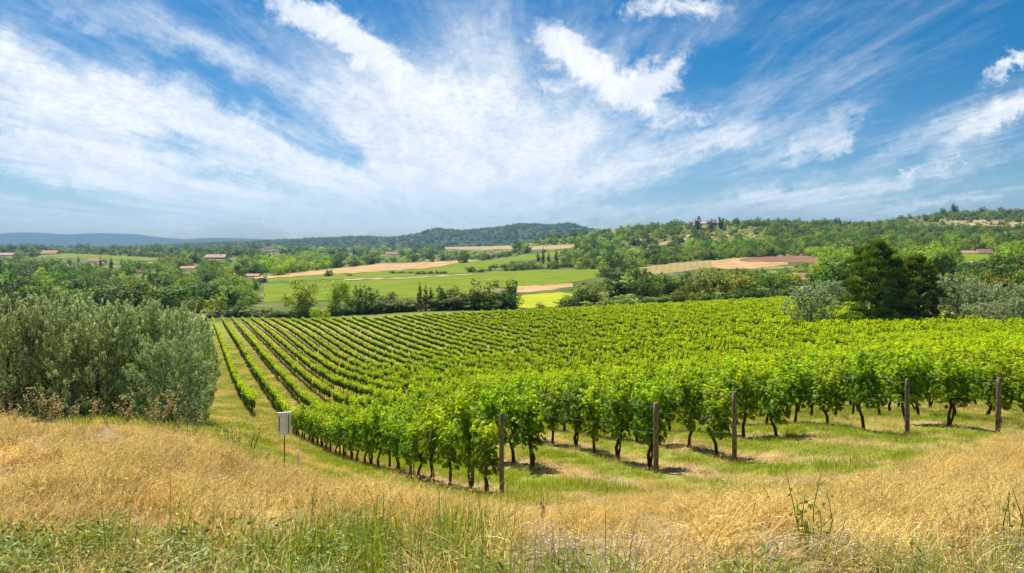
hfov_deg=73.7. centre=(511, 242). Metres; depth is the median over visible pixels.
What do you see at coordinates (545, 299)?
field
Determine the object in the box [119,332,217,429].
olive tree
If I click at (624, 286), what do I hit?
broadleaf tree
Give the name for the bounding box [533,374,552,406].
grape vine
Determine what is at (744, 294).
broadleaf tree
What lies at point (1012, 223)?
field
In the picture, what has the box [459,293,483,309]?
broadleaf tree
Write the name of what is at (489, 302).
broadleaf tree
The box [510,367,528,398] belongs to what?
grape vine
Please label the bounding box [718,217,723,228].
broadleaf tree
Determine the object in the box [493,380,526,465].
grape vine
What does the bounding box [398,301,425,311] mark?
broadleaf tree
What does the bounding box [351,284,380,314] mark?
broadleaf tree
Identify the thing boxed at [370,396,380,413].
grape vine
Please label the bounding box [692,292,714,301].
broadleaf tree
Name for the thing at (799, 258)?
field
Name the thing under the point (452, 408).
grape vine
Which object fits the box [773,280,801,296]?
broadleaf tree
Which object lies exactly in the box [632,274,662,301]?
broadleaf tree
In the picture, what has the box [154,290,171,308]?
broadleaf tree
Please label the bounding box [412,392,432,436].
grape vine
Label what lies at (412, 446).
grape vine
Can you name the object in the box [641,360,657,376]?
grape vine
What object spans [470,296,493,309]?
broadleaf tree
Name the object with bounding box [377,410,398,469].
grape vine
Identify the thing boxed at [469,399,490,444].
grape vine
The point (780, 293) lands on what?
bush
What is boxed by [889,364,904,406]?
grape vine
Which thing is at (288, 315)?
broadleaf tree
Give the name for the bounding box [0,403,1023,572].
dry grass
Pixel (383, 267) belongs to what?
field
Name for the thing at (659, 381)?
grape vine
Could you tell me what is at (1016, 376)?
grape vine
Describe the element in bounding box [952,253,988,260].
field
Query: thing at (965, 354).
grape vine
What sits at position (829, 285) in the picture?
olive tree
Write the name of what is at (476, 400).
grape vine
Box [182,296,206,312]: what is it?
broadleaf tree
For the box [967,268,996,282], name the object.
broadleaf tree
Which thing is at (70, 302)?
olive tree
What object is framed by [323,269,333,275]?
broadleaf tree
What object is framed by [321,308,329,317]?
bush
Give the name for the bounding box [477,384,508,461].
grape vine
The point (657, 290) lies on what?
broadleaf tree
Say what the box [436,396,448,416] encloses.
grape vine
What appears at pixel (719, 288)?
broadleaf tree
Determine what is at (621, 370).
grape vine
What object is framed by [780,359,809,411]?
grape vine
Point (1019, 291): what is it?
olive tree
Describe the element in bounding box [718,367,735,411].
grape vine
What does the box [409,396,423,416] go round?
grape vine
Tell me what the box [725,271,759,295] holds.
broadleaf tree
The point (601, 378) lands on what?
grape vine
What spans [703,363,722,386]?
grape vine
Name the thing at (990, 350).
grape vine
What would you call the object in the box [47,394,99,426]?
dry weed
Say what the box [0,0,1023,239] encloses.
sky
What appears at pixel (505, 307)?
broadleaf tree
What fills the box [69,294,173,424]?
olive tree
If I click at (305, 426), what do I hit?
grape vine
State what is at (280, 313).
broadleaf tree
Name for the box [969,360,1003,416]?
grape vine
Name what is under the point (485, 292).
broadleaf tree
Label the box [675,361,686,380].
grape vine
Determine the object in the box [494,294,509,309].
broadleaf tree
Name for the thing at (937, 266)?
pine tree
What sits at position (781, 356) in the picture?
grape vine
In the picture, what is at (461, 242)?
hills
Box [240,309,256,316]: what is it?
bush
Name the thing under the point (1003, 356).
grape vine
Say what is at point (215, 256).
house
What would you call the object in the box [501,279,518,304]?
broadleaf tree
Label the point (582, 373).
grape vine
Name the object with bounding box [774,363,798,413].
grape vine
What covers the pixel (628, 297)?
bush
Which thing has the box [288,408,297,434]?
grape vine
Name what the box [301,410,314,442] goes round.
grape vine
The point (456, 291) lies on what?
broadleaf tree
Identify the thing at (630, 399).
grape vine
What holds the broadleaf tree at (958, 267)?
on the ground at (278, 305)
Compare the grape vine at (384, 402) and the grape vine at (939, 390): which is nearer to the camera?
the grape vine at (939, 390)
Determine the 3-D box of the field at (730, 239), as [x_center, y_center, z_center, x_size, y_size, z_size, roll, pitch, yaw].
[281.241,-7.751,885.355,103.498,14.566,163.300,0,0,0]
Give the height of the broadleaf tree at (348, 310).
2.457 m
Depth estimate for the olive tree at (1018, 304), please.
81.98 m
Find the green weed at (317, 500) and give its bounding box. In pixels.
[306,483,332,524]
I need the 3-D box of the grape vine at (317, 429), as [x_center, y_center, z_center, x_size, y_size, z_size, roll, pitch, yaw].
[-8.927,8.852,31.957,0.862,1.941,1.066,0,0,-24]
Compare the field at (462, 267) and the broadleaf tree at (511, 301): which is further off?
the field at (462, 267)
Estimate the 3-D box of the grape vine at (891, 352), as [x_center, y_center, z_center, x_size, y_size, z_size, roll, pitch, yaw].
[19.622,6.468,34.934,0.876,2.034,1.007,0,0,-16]
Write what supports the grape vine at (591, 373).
on the ground at (278, 305)
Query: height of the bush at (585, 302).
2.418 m
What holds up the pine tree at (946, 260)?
on the ground at (278, 305)
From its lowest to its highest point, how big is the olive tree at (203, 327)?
5.454 m
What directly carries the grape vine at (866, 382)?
on the ground at (278, 305)
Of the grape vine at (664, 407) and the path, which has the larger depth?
the path
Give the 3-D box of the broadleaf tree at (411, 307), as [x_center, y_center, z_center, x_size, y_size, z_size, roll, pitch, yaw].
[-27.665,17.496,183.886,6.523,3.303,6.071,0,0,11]
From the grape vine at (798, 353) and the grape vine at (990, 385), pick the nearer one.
the grape vine at (990, 385)
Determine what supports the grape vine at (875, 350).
on the ground at (278, 305)
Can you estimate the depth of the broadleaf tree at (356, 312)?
182.56 m
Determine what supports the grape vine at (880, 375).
on the ground at (278, 305)
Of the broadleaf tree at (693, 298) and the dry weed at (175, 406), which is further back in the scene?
the broadleaf tree at (693, 298)
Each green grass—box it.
[0,470,1023,572]
[53,388,1023,506]
[197,336,410,451]
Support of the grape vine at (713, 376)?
on the ground at (278, 305)
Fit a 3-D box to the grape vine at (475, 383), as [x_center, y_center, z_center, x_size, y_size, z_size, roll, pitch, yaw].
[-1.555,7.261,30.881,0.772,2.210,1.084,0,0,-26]
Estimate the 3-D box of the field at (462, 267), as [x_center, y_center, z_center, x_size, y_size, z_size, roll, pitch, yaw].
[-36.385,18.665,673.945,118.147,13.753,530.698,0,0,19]
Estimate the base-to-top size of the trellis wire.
2.219 m
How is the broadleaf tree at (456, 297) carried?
on the ground at (278, 305)
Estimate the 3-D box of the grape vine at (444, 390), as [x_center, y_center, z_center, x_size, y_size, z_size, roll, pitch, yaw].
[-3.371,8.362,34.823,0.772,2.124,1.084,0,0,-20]
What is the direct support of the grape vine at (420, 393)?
on the ground at (278, 305)
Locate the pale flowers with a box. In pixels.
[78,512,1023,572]
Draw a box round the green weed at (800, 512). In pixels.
[777,467,838,555]
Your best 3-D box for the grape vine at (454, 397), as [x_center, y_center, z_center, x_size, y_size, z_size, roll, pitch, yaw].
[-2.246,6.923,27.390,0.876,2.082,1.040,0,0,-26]
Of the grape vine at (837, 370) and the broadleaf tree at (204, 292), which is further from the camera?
the broadleaf tree at (204, 292)
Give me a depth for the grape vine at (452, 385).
39.97 m
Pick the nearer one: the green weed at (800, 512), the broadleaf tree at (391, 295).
the green weed at (800, 512)
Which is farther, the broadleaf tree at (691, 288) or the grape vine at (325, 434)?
the broadleaf tree at (691, 288)
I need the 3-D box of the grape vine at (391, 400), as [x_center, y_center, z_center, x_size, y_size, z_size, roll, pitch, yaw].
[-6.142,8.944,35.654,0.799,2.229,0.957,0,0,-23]
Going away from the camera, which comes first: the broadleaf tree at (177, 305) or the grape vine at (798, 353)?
the grape vine at (798, 353)
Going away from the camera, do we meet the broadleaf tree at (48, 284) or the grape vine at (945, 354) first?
the grape vine at (945, 354)
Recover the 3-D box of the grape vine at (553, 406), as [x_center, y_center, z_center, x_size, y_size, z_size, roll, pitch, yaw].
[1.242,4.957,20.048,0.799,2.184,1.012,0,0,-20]
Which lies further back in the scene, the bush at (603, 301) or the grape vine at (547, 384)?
the bush at (603, 301)
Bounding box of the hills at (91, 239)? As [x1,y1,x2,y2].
[0,232,274,245]
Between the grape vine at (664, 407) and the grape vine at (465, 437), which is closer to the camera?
the grape vine at (465, 437)
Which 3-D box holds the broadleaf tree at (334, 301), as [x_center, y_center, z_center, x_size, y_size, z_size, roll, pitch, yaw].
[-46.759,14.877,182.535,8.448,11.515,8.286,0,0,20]
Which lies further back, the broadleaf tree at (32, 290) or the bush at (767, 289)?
the broadleaf tree at (32, 290)
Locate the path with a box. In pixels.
[344,274,468,279]
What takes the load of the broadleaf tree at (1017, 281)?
on the ground at (278, 305)
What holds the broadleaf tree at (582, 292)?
on the ground at (278, 305)
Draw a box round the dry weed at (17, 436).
[0,432,18,448]
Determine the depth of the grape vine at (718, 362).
37.67 m
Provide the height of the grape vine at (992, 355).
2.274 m
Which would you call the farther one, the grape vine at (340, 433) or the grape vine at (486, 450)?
the grape vine at (340, 433)
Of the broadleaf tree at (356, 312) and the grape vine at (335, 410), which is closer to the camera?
the grape vine at (335, 410)
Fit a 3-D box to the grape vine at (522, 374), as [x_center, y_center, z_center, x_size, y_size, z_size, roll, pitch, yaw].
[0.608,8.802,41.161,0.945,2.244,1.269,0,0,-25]
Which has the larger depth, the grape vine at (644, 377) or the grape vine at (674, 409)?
the grape vine at (644, 377)
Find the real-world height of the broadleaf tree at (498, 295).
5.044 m
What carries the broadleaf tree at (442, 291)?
on the ground at (278, 305)
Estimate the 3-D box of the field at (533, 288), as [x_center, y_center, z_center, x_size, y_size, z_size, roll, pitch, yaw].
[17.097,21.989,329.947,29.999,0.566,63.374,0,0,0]
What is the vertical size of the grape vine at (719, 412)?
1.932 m
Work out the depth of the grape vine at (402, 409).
26.53 m
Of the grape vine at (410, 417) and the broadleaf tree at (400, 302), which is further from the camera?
the broadleaf tree at (400, 302)
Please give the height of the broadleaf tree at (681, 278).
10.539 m
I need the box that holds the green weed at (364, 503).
[352,485,381,524]
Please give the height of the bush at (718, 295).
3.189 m
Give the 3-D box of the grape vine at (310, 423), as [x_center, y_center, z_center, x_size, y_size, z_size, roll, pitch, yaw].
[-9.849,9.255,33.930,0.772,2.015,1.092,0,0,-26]
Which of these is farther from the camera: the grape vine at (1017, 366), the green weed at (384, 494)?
the grape vine at (1017, 366)
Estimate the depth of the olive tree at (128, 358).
26.67 m
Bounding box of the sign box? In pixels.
[277,412,290,461]
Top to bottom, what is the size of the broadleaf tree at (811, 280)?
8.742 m
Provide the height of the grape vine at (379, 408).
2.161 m
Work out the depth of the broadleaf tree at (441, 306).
182.62 m
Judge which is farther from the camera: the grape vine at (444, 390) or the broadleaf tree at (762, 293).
the broadleaf tree at (762, 293)
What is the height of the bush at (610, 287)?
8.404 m
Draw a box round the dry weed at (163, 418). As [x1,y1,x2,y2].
[120,384,173,428]
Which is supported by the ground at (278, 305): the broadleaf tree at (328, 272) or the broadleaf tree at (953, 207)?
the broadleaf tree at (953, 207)
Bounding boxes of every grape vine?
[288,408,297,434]
[291,407,301,436]
[295,403,309,438]
[296,406,306,437]
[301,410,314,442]
[302,405,313,439]
[304,408,320,443]
[311,405,326,445]
[311,409,328,447]
[318,413,331,448]
[321,412,338,450]
[325,419,338,453]
[329,412,346,454]
[331,403,342,416]
[334,404,350,457]
[340,413,358,460]
[345,407,366,461]
[347,399,357,416]
[349,403,363,416]
[353,408,377,463]
[357,404,380,464]
[363,400,388,466]
[364,393,374,414]
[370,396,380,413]
[372,402,388,425]
[375,393,387,410]
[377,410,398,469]
[379,391,394,410]
[379,403,398,450]
[386,413,408,471]
[388,391,400,411]
[388,403,405,434]
[394,399,406,413]
[396,402,413,430]
[398,414,422,475]
[400,395,417,413]
[401,411,434,479]
[404,389,416,403]
[404,401,422,434]
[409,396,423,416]
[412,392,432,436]
[415,386,425,404]
[417,400,451,483]
[421,408,441,449]
[422,389,433,402]
[427,396,441,413]
[430,386,446,404]
[433,407,448,455]
[433,413,463,486]
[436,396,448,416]
[437,385,451,404]
[439,395,458,454]
[445,390,459,414]
[449,378,460,395]
[449,391,475,459]
[450,378,486,490]
[459,380,478,402]
[462,376,475,397]
[462,417,505,495]
[468,394,483,420]
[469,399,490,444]
[471,380,488,403]
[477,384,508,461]
[479,379,501,431]
[485,376,497,389]
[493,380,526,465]
[496,375,510,401]
[497,397,510,419]
[498,384,510,408]
[506,390,523,436]
[509,374,523,389]
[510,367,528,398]
[511,390,546,469]
[515,369,526,382]
[521,373,544,436]
[524,383,543,412]
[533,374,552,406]
[537,373,561,429]
[540,375,567,443]
[555,378,572,431]
[560,375,576,415]
[561,370,591,447]
[565,373,593,432]
[575,367,589,378]
[576,380,609,453]
[585,368,598,384]
[586,375,612,423]
[590,370,607,401]
[591,363,604,378]
[599,379,619,398]
[600,370,635,459]
[601,384,625,438]
[613,367,628,378]
[614,369,640,429]
[622,392,646,441]
[623,377,669,467]
[624,374,645,407]
[630,370,643,389]
[631,379,652,410]
[634,369,653,387]
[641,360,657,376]
[645,376,670,391]
[647,376,674,444]
[653,373,665,382]
[654,378,680,429]
[663,379,680,422]
[666,367,684,394]
[669,358,705,447]
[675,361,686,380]
[677,366,705,430]
[690,366,704,408]
[695,376,703,411]
[696,360,707,378]
[696,377,727,424]
[697,380,737,455]
[702,366,727,407]
[702,368,722,391]
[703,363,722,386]
[710,357,726,375]
[718,357,754,424]
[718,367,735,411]
[727,359,767,437]
[748,362,776,418]
[752,367,776,424]
[758,367,797,438]
[772,350,788,372]
[773,351,789,361]
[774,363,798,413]
[775,359,811,422]
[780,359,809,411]
[791,349,804,361]
[792,360,824,416]
[808,350,823,364]
[808,359,836,412]
[810,367,845,423]
[812,360,849,416]
[824,350,843,364]
[834,359,866,414]
[837,352,854,384]
[841,361,856,405]
[844,346,889,429]
[859,346,881,360]
[865,344,885,363]
[865,347,886,381]
[865,365,897,414]
[874,361,902,410]
[883,347,926,421]
[883,359,896,384]
[884,348,905,362]
[887,351,903,361]
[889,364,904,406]
[902,350,930,410]
[903,350,935,415]
[913,346,932,361]
[921,359,941,407]
[928,350,975,426]
[929,359,976,416]
[933,348,954,364]
[952,354,976,408]
[955,348,982,363]
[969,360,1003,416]
[970,357,987,403]
[974,369,1007,411]
[976,348,992,364]
[979,345,1000,360]
[979,358,1022,423]
[987,347,1013,373]
[991,351,1014,385]
[997,357,1020,408]
[1005,344,1023,362]
[1006,352,1023,379]
[1007,357,1023,411]
[1011,361,1023,407]
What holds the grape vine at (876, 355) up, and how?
on the ground at (278, 305)
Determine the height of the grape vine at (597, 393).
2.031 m
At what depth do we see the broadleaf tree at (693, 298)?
180.83 m
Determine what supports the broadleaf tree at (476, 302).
on the ground at (278, 305)
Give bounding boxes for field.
[41,254,159,259]
[254,260,477,277]
[261,251,559,281]
[264,269,599,301]
[445,246,511,249]
[517,283,572,292]
[517,292,572,307]
[532,245,574,249]
[626,238,685,251]
[640,260,711,273]
[686,231,755,240]
[712,258,787,268]
[740,255,817,262]
[923,219,1023,226]
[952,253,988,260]
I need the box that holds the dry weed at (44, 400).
[0,374,74,425]
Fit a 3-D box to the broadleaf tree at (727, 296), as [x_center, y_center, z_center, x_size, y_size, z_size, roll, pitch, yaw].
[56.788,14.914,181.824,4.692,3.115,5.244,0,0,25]
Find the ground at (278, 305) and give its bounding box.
[0,211,1023,572]
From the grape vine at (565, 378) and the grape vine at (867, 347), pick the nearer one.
the grape vine at (565, 378)
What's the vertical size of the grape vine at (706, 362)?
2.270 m
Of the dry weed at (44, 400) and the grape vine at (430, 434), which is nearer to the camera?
the dry weed at (44, 400)
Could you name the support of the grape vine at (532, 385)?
on the ground at (278, 305)
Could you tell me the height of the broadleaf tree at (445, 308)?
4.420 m
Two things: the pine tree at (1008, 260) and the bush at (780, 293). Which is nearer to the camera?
the bush at (780, 293)
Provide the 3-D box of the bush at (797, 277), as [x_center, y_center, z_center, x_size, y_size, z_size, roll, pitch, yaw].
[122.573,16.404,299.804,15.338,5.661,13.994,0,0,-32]
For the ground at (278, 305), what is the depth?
17.30 m
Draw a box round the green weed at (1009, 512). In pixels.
[996,486,1023,550]
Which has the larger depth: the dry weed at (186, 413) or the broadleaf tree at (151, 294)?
the broadleaf tree at (151, 294)
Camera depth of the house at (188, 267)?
660.82 m
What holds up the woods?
on the ground at (278, 305)
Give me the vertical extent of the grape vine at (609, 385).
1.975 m
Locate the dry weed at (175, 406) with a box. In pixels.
[170,382,182,431]
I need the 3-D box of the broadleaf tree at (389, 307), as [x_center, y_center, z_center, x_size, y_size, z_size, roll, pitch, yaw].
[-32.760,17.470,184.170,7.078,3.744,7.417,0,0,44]
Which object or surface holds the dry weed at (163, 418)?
on the ground at (278, 305)
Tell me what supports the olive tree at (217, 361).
on the ground at (278, 305)
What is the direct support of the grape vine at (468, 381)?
on the ground at (278, 305)
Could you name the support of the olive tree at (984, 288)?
on the ground at (278, 305)
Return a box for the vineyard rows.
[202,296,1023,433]
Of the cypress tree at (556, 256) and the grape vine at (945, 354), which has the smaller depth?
the grape vine at (945, 354)
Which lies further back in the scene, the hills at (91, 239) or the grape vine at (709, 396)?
the hills at (91, 239)
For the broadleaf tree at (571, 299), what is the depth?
181.07 m
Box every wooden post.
[499,413,503,492]
[653,402,658,472]
[732,391,736,460]
[905,379,909,432]
[995,377,1001,431]
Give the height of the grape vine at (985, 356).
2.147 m
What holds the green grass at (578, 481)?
on the ground at (278, 305)
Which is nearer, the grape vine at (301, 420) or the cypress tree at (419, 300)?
the grape vine at (301, 420)
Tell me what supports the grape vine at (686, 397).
on the ground at (278, 305)
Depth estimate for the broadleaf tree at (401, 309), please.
182.53 m
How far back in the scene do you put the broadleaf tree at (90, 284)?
255.53 m
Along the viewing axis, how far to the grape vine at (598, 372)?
41.10 m
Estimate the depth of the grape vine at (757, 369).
23.73 m
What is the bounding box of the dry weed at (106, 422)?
[92,393,132,427]
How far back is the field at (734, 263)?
501.88 m
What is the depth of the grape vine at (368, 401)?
40.66 m
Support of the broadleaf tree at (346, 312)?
on the ground at (278, 305)
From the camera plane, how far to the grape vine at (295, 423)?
38.79 m
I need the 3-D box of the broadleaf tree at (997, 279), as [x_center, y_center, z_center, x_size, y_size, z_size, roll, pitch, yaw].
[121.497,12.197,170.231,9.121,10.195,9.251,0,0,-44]
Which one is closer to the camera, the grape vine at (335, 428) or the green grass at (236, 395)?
the grape vine at (335, 428)
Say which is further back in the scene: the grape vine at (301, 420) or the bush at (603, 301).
the bush at (603, 301)
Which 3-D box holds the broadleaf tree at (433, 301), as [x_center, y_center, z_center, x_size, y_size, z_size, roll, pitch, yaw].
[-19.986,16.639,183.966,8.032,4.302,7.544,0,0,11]
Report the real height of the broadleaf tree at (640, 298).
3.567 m
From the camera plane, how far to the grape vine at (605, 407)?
20.83 m
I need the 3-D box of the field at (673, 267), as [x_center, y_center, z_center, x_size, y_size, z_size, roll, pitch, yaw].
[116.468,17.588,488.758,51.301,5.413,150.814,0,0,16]
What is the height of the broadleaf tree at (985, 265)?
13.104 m
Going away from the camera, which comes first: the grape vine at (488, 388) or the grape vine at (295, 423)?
the grape vine at (488, 388)
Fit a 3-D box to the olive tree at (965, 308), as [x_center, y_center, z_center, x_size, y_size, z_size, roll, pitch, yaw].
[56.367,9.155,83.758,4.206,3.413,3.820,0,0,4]
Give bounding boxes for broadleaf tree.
[0,277,21,298]
[0,287,26,313]
[17,278,61,301]
[17,285,41,300]
[58,291,86,306]
[67,280,93,298]
[69,288,90,306]
[82,279,114,300]
[89,281,132,307]
[93,296,110,308]
[105,293,125,313]
[106,281,158,310]
[122,283,164,302]
[128,280,165,299]
[137,288,165,309]
[153,281,198,311]
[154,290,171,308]
[173,298,188,310]
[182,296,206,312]
[189,253,198,262]
[192,286,216,301]
[195,282,231,311]
[199,281,217,295]
[202,292,228,312]
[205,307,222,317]
[221,284,256,308]
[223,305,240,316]
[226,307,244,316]
[234,299,249,310]
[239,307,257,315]
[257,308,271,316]
[269,310,281,317]
[274,310,285,316]
[279,277,320,317]
[280,310,291,317]
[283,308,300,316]
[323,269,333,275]
[323,279,351,315]
[338,306,351,314]
[343,292,362,312]
[347,307,359,314]
[350,308,363,314]
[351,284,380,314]
[364,307,374,313]
[370,300,393,312]
[372,301,387,313]
[375,291,397,304]
[376,299,397,312]
[378,300,399,312]
[396,298,413,311]
[396,300,408,311]
[396,301,418,311]
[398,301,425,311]
[426,296,445,310]
[432,292,452,310]
[436,285,453,304]
[437,296,459,310]
[438,293,468,309]
[446,293,465,309]
[448,285,465,301]
[456,292,472,309]
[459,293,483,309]
[466,266,475,271]
[466,278,506,309]
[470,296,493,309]
[471,291,483,308]
[479,296,501,309]
[489,293,506,309]
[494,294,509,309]
[497,296,519,309]
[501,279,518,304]
[502,291,524,308]
[535,253,541,262]
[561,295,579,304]
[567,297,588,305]
[568,282,600,306]
[603,279,637,299]
[627,275,648,294]
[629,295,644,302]
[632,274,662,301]
[649,281,663,297]
[654,272,684,289]
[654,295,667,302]
[657,273,682,296]
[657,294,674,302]
[670,290,683,302]
[675,277,702,296]
[678,274,690,297]
[679,291,692,302]
[687,292,700,301]
[692,216,701,229]
[692,267,732,300]
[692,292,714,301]
[697,293,720,300]
[705,276,727,294]
[706,218,713,227]
[707,275,731,294]
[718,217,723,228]
[718,293,731,299]
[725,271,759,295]
[729,270,753,291]
[730,291,749,299]
[734,289,759,297]
[749,287,766,297]
[750,270,786,295]
[751,274,777,284]
[767,288,779,297]
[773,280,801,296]
[780,289,797,296]
[802,273,823,290]
[816,251,863,296]
[937,264,964,274]
[950,203,957,212]
[953,270,979,284]
[955,276,993,301]
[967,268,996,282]
[970,267,998,278]
[975,259,1019,278]
[983,271,1017,302]
[998,278,1023,297]
[1005,270,1023,281]
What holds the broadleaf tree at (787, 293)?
on the ground at (278, 305)
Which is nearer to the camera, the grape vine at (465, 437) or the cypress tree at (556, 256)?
the grape vine at (465, 437)
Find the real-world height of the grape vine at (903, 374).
2.278 m
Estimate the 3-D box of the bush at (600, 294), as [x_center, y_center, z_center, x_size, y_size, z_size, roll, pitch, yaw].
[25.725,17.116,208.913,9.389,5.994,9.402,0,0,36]
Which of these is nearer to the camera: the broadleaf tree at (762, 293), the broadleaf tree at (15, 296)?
the broadleaf tree at (762, 293)
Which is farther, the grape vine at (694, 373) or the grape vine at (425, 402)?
the grape vine at (694, 373)
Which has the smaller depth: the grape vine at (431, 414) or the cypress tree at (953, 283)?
the grape vine at (431, 414)
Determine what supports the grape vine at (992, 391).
on the ground at (278, 305)
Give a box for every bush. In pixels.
[200,308,215,317]
[204,418,261,449]
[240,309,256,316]
[245,444,269,459]
[249,308,262,316]
[308,308,319,318]
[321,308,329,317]
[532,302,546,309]
[553,296,585,308]
[580,301,598,306]
[593,288,607,303]
[597,297,622,306]
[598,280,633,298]
[612,294,635,304]
[631,298,645,304]
[636,297,652,303]
[648,297,662,303]
[709,292,724,300]
[756,287,776,298]
[771,289,785,295]
[777,273,808,284]
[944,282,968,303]
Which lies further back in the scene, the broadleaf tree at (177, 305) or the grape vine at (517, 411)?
the broadleaf tree at (177, 305)
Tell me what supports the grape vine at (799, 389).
on the ground at (278, 305)
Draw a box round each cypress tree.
[416,283,422,310]
[422,285,428,310]
[426,287,435,310]
[554,249,558,261]
[949,263,954,305]
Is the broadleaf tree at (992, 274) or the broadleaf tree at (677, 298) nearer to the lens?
the broadleaf tree at (677, 298)
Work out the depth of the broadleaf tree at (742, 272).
247.67 m
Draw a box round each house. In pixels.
[0,253,14,255]
[40,250,60,254]
[87,258,104,261]
[180,266,196,268]
[204,254,227,258]
[246,274,260,276]
[385,252,397,254]
[960,250,974,253]
[975,249,992,253]
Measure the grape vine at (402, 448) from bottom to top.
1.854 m
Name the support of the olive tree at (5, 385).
on the ground at (278, 305)
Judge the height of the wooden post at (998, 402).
1.609 m
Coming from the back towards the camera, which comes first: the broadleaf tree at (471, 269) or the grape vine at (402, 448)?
the broadleaf tree at (471, 269)
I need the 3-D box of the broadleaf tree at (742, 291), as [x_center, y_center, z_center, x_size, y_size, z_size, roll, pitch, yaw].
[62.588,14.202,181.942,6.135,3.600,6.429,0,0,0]
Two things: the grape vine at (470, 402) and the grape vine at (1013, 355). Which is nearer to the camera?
the grape vine at (470, 402)
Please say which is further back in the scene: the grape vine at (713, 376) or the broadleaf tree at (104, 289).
the broadleaf tree at (104, 289)
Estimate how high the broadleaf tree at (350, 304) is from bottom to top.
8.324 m
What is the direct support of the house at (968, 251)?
on the ground at (278, 305)
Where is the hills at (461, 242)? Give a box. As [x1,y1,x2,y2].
[177,224,588,247]
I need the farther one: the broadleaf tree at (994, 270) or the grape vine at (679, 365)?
the broadleaf tree at (994, 270)
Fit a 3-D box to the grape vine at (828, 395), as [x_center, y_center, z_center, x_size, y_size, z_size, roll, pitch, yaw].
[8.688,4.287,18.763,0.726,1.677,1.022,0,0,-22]
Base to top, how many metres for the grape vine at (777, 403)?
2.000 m
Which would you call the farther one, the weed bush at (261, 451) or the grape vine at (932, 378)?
the grape vine at (932, 378)
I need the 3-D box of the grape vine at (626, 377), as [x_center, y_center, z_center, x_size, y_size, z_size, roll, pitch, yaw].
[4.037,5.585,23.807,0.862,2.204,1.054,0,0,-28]
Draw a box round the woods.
[0,206,1023,303]
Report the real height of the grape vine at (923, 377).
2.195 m
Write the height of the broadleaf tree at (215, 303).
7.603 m
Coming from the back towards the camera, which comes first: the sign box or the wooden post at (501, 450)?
the sign box
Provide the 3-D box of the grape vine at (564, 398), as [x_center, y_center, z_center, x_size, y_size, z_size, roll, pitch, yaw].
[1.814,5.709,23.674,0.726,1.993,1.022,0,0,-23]
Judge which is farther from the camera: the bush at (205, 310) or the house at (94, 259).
the house at (94, 259)
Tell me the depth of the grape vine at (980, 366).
25.29 m
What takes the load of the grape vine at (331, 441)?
on the ground at (278, 305)
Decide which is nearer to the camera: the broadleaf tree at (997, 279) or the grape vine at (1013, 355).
the grape vine at (1013, 355)
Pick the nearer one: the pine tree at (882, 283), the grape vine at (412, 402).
the grape vine at (412, 402)
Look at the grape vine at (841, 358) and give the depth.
30.32 m
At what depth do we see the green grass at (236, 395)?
56.81 m
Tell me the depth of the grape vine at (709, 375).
28.99 m
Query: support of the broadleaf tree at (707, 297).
on the ground at (278, 305)
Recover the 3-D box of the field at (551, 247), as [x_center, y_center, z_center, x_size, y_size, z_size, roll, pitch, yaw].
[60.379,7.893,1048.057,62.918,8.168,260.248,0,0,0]
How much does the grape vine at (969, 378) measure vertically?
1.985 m
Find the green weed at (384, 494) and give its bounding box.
[366,485,387,530]
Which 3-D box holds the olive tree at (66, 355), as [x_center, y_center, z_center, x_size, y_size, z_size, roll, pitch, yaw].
[-16.674,4.916,26.180,3.313,5.370,3.339,0,0,-26]
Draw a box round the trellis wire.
[546,396,649,432]
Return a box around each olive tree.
[0,288,115,423]
[0,291,76,421]
[0,310,56,418]
[24,302,119,421]
[45,297,150,422]
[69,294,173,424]
[87,310,153,417]
[116,302,206,423]
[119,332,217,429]
[149,304,221,429]
[169,319,221,422]
[780,284,840,326]
[808,278,851,305]
[920,272,992,316]
[949,303,985,320]
[952,279,1007,312]
[974,301,1016,321]
[980,283,1023,314]
[997,297,1023,321]
[1004,282,1023,311]
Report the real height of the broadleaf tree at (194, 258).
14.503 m
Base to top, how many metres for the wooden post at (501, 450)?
1.862 m
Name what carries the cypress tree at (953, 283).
on the ground at (278, 305)
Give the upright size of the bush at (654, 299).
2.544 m
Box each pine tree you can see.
[837,237,916,322]
[866,257,920,312]
[893,253,949,319]
[932,254,956,303]
[932,256,945,289]
[982,253,1019,275]
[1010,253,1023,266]
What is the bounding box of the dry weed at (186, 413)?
[169,388,204,435]
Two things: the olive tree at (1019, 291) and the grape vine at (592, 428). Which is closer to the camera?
the grape vine at (592, 428)
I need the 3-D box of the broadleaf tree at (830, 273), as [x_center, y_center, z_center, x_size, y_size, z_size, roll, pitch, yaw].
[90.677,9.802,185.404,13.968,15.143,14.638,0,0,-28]
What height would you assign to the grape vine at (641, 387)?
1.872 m
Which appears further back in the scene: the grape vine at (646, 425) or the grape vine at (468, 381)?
the grape vine at (468, 381)
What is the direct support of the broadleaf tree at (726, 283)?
on the ground at (278, 305)

